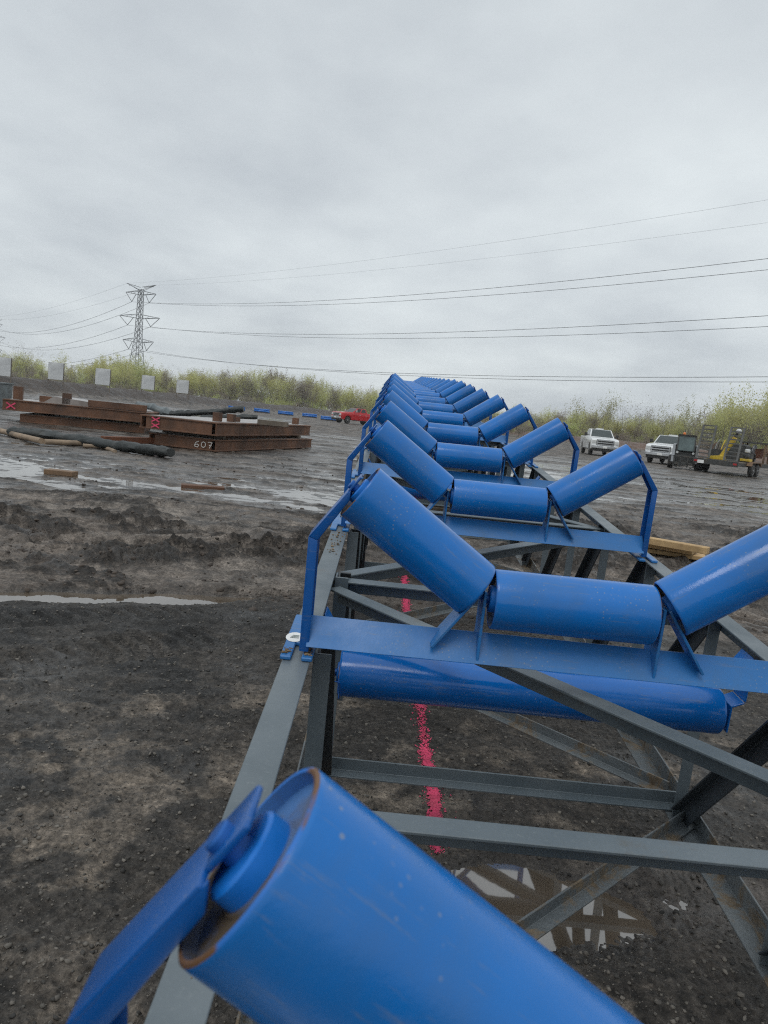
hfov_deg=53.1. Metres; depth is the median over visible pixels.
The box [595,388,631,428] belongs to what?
young tree
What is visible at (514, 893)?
puddle water
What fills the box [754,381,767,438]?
leafy tree
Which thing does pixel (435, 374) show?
power line
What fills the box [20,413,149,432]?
steel section
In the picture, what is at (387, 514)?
trough idler
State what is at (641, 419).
bare tree
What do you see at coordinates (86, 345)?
power line
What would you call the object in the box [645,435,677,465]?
pickup truck
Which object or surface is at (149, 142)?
sky
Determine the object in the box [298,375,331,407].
bare tree
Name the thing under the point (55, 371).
site panel
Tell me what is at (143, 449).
fabric roll
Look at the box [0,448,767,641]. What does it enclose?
mud clods
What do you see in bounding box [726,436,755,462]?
power unit
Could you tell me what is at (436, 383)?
trough idler
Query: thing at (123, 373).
leafy tree
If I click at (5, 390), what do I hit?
steel box
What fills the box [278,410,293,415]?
roller stack
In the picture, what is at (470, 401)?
trough idler
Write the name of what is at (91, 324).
power line
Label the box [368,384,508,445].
trough idler
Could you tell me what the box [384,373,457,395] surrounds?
trough idler
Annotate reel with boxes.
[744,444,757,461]
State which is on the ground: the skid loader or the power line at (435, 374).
the skid loader
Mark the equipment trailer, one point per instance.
(752, 470)
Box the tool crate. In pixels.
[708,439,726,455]
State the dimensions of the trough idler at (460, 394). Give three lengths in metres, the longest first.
1.206 x 0.417 x 0.278 m
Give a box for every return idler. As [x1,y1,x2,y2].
[324,607,754,733]
[368,459,540,501]
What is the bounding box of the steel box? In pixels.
[0,382,13,407]
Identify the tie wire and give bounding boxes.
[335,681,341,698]
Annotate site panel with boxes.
[0,357,11,382]
[48,362,64,384]
[95,368,110,392]
[141,375,154,396]
[176,380,189,397]
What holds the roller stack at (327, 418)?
on the ground
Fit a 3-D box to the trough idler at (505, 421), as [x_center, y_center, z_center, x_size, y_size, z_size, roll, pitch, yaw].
[0.468,-0.587,5.281,1.206,0.417,0.278,6,12,0]
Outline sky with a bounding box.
[0,0,767,434]
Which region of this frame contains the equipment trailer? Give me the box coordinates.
[693,424,767,476]
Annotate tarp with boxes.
[135,401,171,415]
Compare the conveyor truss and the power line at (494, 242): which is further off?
the power line at (494, 242)
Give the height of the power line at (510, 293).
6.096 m
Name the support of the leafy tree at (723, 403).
on the ground
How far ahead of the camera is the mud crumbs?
1.65 m
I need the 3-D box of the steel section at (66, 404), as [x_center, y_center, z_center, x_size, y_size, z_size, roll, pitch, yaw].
[-9.904,-3.569,25.518,4.458,0.760,2.508,4,7,-11]
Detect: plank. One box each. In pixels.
[181,483,224,489]
[257,419,288,426]
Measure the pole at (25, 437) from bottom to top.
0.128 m
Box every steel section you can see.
[2,386,158,422]
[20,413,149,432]
[139,412,310,437]
[148,432,311,451]
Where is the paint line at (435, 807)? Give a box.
[400,575,455,853]
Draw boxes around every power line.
[1,325,126,347]
[2,302,130,332]
[3,327,148,349]
[18,304,145,333]
[130,315,767,333]
[130,349,681,377]
[141,200,763,282]
[142,258,767,303]
[151,351,675,381]
[155,269,767,305]
[155,326,767,338]
[176,223,761,284]
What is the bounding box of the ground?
[0,376,767,1023]
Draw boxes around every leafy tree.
[80,356,118,383]
[97,354,137,387]
[112,352,163,389]
[666,395,721,434]
[704,379,757,448]
[712,384,767,442]
[724,391,767,444]
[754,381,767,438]
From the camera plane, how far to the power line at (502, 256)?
184.50 m
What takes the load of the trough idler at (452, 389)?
on the conveyor truss
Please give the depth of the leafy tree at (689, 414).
148.17 m
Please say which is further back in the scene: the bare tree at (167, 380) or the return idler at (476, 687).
the bare tree at (167, 380)
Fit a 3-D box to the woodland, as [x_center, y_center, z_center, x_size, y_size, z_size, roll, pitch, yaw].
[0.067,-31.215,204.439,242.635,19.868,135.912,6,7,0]
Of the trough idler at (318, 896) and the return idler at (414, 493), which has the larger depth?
the return idler at (414, 493)
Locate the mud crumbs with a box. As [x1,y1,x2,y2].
[191,530,344,977]
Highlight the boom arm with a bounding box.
[707,429,741,459]
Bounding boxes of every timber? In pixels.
[647,548,704,559]
[648,545,693,554]
[649,537,709,554]
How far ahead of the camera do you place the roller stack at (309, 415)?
114.49 m
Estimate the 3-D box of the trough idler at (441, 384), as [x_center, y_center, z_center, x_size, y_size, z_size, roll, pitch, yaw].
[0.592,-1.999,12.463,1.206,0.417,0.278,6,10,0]
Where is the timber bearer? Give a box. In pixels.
[162,430,225,438]
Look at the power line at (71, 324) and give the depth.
401.90 m
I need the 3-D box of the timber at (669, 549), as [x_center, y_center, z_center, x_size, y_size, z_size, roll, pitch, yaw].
[3.291,0.406,8.848,0.557,0.050,0.360,10,8,32]
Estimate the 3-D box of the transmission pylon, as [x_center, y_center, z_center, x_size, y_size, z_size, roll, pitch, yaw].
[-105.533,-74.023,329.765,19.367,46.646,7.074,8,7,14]
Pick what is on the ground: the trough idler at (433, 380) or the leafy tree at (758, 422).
the leafy tree at (758, 422)
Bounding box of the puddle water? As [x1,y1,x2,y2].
[0,393,767,950]
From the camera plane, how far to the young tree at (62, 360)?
149.79 m
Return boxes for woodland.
[0,350,767,456]
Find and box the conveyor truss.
[144,420,767,1023]
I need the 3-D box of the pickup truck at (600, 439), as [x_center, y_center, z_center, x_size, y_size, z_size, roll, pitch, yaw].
[16.754,-5.485,59.918,2.540,2.070,6.252,7,7,6]
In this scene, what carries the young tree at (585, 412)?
on the ground
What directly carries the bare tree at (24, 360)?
on the ground
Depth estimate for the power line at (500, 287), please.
170.76 m
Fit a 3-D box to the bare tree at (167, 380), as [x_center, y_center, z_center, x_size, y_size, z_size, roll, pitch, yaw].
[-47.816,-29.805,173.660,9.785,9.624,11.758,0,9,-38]
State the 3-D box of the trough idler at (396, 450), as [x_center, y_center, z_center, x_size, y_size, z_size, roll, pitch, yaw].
[0.425,-0.100,2.891,1.206,0.417,0.279,6,12,0]
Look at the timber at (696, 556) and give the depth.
8.76 m
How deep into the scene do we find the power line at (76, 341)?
387.60 m
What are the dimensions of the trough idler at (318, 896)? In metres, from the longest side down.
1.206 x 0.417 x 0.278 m
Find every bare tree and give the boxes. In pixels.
[0,333,50,377]
[154,367,194,392]
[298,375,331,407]
[598,395,661,434]
[620,403,665,441]
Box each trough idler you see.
[66,767,642,1023]
[280,468,767,693]
[330,420,657,562]
[351,401,579,488]
[364,390,537,467]
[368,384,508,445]
[377,376,480,421]
[378,380,491,427]
[383,374,465,408]
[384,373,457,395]
[385,374,450,401]
[387,378,444,389]
[408,378,437,385]
[410,378,441,386]
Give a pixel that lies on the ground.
(114, 524)
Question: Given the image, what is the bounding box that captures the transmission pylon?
[120,283,159,366]
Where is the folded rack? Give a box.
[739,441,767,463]
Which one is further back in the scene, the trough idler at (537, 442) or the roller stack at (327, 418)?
the roller stack at (327, 418)
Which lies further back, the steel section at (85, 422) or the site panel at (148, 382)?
the site panel at (148, 382)
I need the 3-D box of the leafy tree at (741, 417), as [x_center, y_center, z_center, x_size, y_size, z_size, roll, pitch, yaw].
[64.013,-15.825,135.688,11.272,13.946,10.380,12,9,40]
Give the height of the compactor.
0.811 m
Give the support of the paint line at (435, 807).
on the ground
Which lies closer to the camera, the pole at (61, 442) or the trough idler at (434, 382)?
the trough idler at (434, 382)
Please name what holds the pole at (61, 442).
on the ground
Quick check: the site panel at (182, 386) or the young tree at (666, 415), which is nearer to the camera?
the site panel at (182, 386)
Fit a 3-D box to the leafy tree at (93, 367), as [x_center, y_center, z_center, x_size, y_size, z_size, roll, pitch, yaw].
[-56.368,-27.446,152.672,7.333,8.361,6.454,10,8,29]
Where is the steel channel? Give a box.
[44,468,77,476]
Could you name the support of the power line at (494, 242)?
attached to the transmission pylon
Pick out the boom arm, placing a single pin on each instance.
(719, 457)
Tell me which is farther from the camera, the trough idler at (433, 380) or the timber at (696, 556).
the trough idler at (433, 380)
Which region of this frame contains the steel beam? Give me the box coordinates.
[101,436,153,443]
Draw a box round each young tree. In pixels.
[52,348,71,370]
[565,393,608,435]
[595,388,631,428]
[638,403,689,434]
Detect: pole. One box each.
[0,428,43,443]
[43,439,81,445]
[83,444,116,452]
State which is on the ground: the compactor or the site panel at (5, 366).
the site panel at (5, 366)
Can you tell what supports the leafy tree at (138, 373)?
on the ground
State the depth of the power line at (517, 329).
164.28 m
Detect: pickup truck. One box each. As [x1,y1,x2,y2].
[331,408,369,424]
[580,428,618,454]
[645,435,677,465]
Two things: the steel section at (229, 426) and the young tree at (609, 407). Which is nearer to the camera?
the steel section at (229, 426)
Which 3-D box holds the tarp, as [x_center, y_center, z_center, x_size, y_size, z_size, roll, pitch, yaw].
[-9.274,-3.974,30.013,1.948,0.626,0.770,6,7,0]
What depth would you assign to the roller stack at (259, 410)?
111.47 m
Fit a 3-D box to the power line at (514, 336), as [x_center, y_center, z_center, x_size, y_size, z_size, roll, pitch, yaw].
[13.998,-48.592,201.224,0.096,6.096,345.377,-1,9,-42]
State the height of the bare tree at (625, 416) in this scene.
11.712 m
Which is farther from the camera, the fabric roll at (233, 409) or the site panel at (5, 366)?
the site panel at (5, 366)
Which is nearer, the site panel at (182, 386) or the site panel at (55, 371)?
the site panel at (55, 371)
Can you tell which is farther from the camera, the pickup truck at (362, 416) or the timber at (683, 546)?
the pickup truck at (362, 416)
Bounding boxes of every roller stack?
[254,408,269,412]
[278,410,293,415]
[302,413,316,417]
[320,416,335,420]
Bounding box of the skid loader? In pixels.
[667,432,699,470]
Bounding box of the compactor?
[740,447,753,461]
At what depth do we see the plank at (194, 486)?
11.53 m
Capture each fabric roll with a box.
[6,426,174,456]
[169,406,243,416]
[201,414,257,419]
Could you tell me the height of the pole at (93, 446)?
0.109 m
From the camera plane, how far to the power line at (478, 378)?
187.49 m
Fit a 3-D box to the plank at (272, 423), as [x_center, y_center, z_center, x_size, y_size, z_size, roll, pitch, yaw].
[-3.083,-2.464,21.334,0.840,0.140,0.200,6,7,1]

